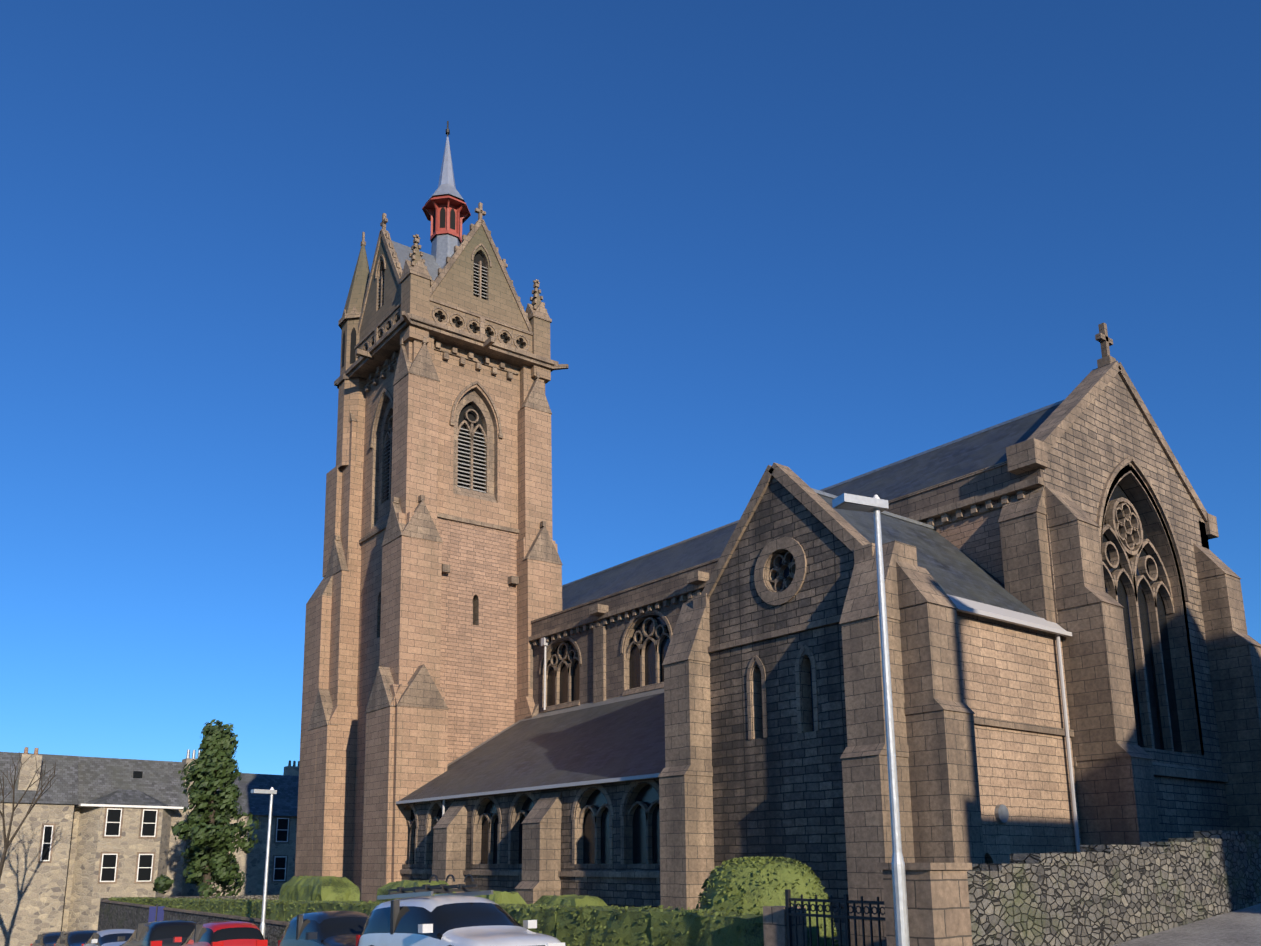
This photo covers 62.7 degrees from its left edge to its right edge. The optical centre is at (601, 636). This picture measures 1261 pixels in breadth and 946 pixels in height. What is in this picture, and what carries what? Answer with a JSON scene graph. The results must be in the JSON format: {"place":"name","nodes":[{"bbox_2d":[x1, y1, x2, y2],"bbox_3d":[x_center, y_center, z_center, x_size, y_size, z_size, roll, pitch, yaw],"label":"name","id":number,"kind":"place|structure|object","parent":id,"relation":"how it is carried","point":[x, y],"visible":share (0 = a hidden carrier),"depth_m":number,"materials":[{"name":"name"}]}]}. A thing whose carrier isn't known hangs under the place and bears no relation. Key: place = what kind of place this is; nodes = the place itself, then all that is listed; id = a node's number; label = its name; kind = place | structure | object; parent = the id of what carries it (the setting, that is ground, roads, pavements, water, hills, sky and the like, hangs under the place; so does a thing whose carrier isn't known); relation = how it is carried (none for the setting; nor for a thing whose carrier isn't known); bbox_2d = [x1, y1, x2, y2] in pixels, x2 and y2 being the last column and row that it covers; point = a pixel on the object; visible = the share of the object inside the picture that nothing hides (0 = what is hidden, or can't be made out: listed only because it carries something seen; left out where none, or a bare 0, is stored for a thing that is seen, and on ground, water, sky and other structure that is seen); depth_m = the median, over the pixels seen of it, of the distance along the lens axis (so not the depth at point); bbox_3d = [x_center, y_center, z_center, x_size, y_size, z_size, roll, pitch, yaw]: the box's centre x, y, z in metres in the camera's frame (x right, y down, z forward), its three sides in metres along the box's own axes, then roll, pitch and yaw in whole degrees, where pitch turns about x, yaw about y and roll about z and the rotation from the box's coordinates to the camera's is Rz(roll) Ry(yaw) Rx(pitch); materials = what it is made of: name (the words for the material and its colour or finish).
{"place":"outdoors","nodes":[
{"label":"outdoors","id":0,"kind":"place"},
{"bbox_2d":[31,931,65,945],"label":"dark saloon car","id":1,"kind":"object","parent":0,"point":[48,939],"visible":0.38,"depth_m":48.18,"materials":[{"name":"blue"}]},
{"bbox_2d":[55,930,97,945],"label":"black hatchback","id":2,"kind":"object","parent":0,"point":[76,938],"visible":0.52,"depth_m":43.84,"materials":[{"name":"black"}]},
{"bbox_2d":[83,929,134,945],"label":"silver saloon car","id":3,"kind":"object","parent":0,"point":[108,937],"visible":0.67,"depth_m":39.17,"materials":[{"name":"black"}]},
{"bbox_2d":[121,920,196,945],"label":"black suv","id":4,"kind":"object","parent":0,"point":[165,932],"visible":0.62,"depth_m":33.66,"materials":[{"name":"black metal"}]},
{"bbox_2d":[180,921,263,945],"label":"red hatchback car","id":5,"kind":"object","parent":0,"point":[235,933],"visible":0.9,"depth_m":29.23,"materials":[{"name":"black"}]},
{"bbox_2d":[278,911,367,945],"bbox_3d":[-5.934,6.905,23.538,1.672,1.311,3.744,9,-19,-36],"label":"car","id":6,"kind":"object","parent":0,"point":[338,928],"visible":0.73,"depth_m":23.15,"materials":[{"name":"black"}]},
{"bbox_2d":[295,202,568,901],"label":"church tower","id":7,"kind":"structure","parent":0,"point":[438,590],"depth_m":54.88,"materials":[{"name":"brown stone"}]},
{"bbox_2d":[422,121,470,267],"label":"spire","id":8,"kind":"structure","parent":7,"relation":"on","point":[445,209],"depth_m":61.17,"materials":[{"name":"red paint"}]},
{"bbox_2d":[358,895,560,945],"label":"car","id":9,"kind":"object","parent":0,"point":[458,920],"visible":0.96,"depth_m":18.78,"materials":[{"name":"silver metal"}]},
{"bbox_2d":[396,637,664,907],"bbox_3d":[-0.978,5.054,42.245,8.520,14.300,21.200,9,-15,-36],"label":"church aisle","id":10,"kind":"object","parent":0,"point":[559,802],"visible":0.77,"depth_m":39.75,"materials":[{"name":"stone"}]},
{"bbox_2d":[0,0,1260,774],"label":"sky","id":11,"kind":"structure","parent":0,"point":[830,242],"materials":[{"name":"blue"}]},
{"bbox_2d":[658,462,1127,945],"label":"church transept","id":12,"kind":"structure","parent":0,"point":[775,737],"depth_m":28.42,"materials":[{"name":"brown stone"}]},
{"bbox_2d":[838,904,1260,945],"bbox_3d":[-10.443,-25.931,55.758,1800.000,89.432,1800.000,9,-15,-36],"label":"pavement","id":13,"kind":"structure","parent":0,"point":[1240,927],"depth_m":16.27,"materials":[{"name":"concrete"}]},
{"bbox_2d":[0,753,56,879],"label":"bare tree","id":14,"kind":"object","parent":13,"relation":"on","point":[7,842],"visible":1,"depth_m":57.31,"materials":[{"name":"brown plant"}]},
{"bbox_2d":[30,934,40,945],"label":"dark saloon car","id":15,"kind":"object","parent":13,"relation":"on","point":[37,941],"visible":0.35,"depth_m":48.52,"materials":[{"name":"grey metal"}]},
{"bbox_2d":[54,932,64,945],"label":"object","id":16,"kind":"object","parent":13,"relation":"on","point":[61,941],"visible":0.31,"depth_m":44.38,"materials":[{"name":"grey"}]},
{"bbox_2d":[81,933,97,945],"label":"silver saloon car","id":17,"kind":"object","parent":13,"relation":"on","point":[93,940],"visible":0.35,"depth_m":39.38,"materials":[{"name":"silver metal"}]},
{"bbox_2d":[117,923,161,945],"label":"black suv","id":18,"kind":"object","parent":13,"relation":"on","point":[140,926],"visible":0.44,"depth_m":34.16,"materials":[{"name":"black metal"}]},
{"bbox_2d":[0,747,299,945],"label":"stone houses","id":19,"kind":"structure","parent":13,"relation":"on","point":[92,832],"depth_m":70.15,"materials":[{"name":"beige stone"}]},
{"bbox_2d":[97,895,278,930],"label":"church sign and west wall","id":20,"kind":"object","parent":13,"relation":"on","point":[156,912],"visible":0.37,"depth_m":55.05,"materials":[{"name":"stone"}]},
{"bbox_2d":[153,719,260,897],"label":"evergreen tree","id":21,"kind":"object","parent":13,"relation":"on","point":[209,830],"visible":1,"depth_m":59.58,"materials":[{"name":"green plant"}]},
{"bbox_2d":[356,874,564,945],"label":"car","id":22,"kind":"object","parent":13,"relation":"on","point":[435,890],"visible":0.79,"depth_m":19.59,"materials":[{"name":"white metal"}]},
{"bbox_2d":[108,856,838,945],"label":"hedge and shrubs","id":23,"kind":"object","parent":13,"relation":"on","point":[737,896],"visible":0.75,"depth_m":20.76,"materials":[{"name":"green plant"}]},
{"bbox_2d":[99,830,1260,945],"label":"boundary walls","id":24,"kind":"structure","parent":13,"relation":"on","point":[1100,895],"depth_m":15.92,"materials":[{"name":"stone"}]},
{"bbox_2d":[785,889,884,945],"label":"iron gate","id":25,"kind":"structure","parent":13,"relation":"on","point":[846,901],"depth_m":15.27,"materials":[{"name":"black metal"}]},
{"bbox_2d":[832,493,909,945],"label":"street lamp","id":26,"kind":"object","parent":13,"relation":"on","point":[876,505],"visible":1,"depth_m":13.77,"materials":[{"name":"silver metal"}]},
{"bbox_2d":[528,322,1260,845],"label":"church nave","id":27,"kind":"structure","parent":13,"relation":"on","point":[1084,518],"depth_m":35.24,"materials":[{"name":"brown stone"}]},
{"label":"street pavement","id":28,"kind":"structure","parent":0,"visible":0},
{"bbox_2d":[173,923,267,945],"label":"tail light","id":29,"kind":"object","parent":28,"relation":"on","point":[198,928],"visible":0.58,"depth_m":29.56,"materials":[{"name":"red plastic"}]},
{"bbox_2d":[251,787,276,939],"bbox_3d":[-10.688,7.453,32.238,0.740,5.500,0.300,9,-15,-36],"label":"street lamp","id":30,"kind":"object","parent":28,"relation":"on","point":[271,791],"visible":1,"depth_m":32.48,"materials":[{"name":"silver metal"}]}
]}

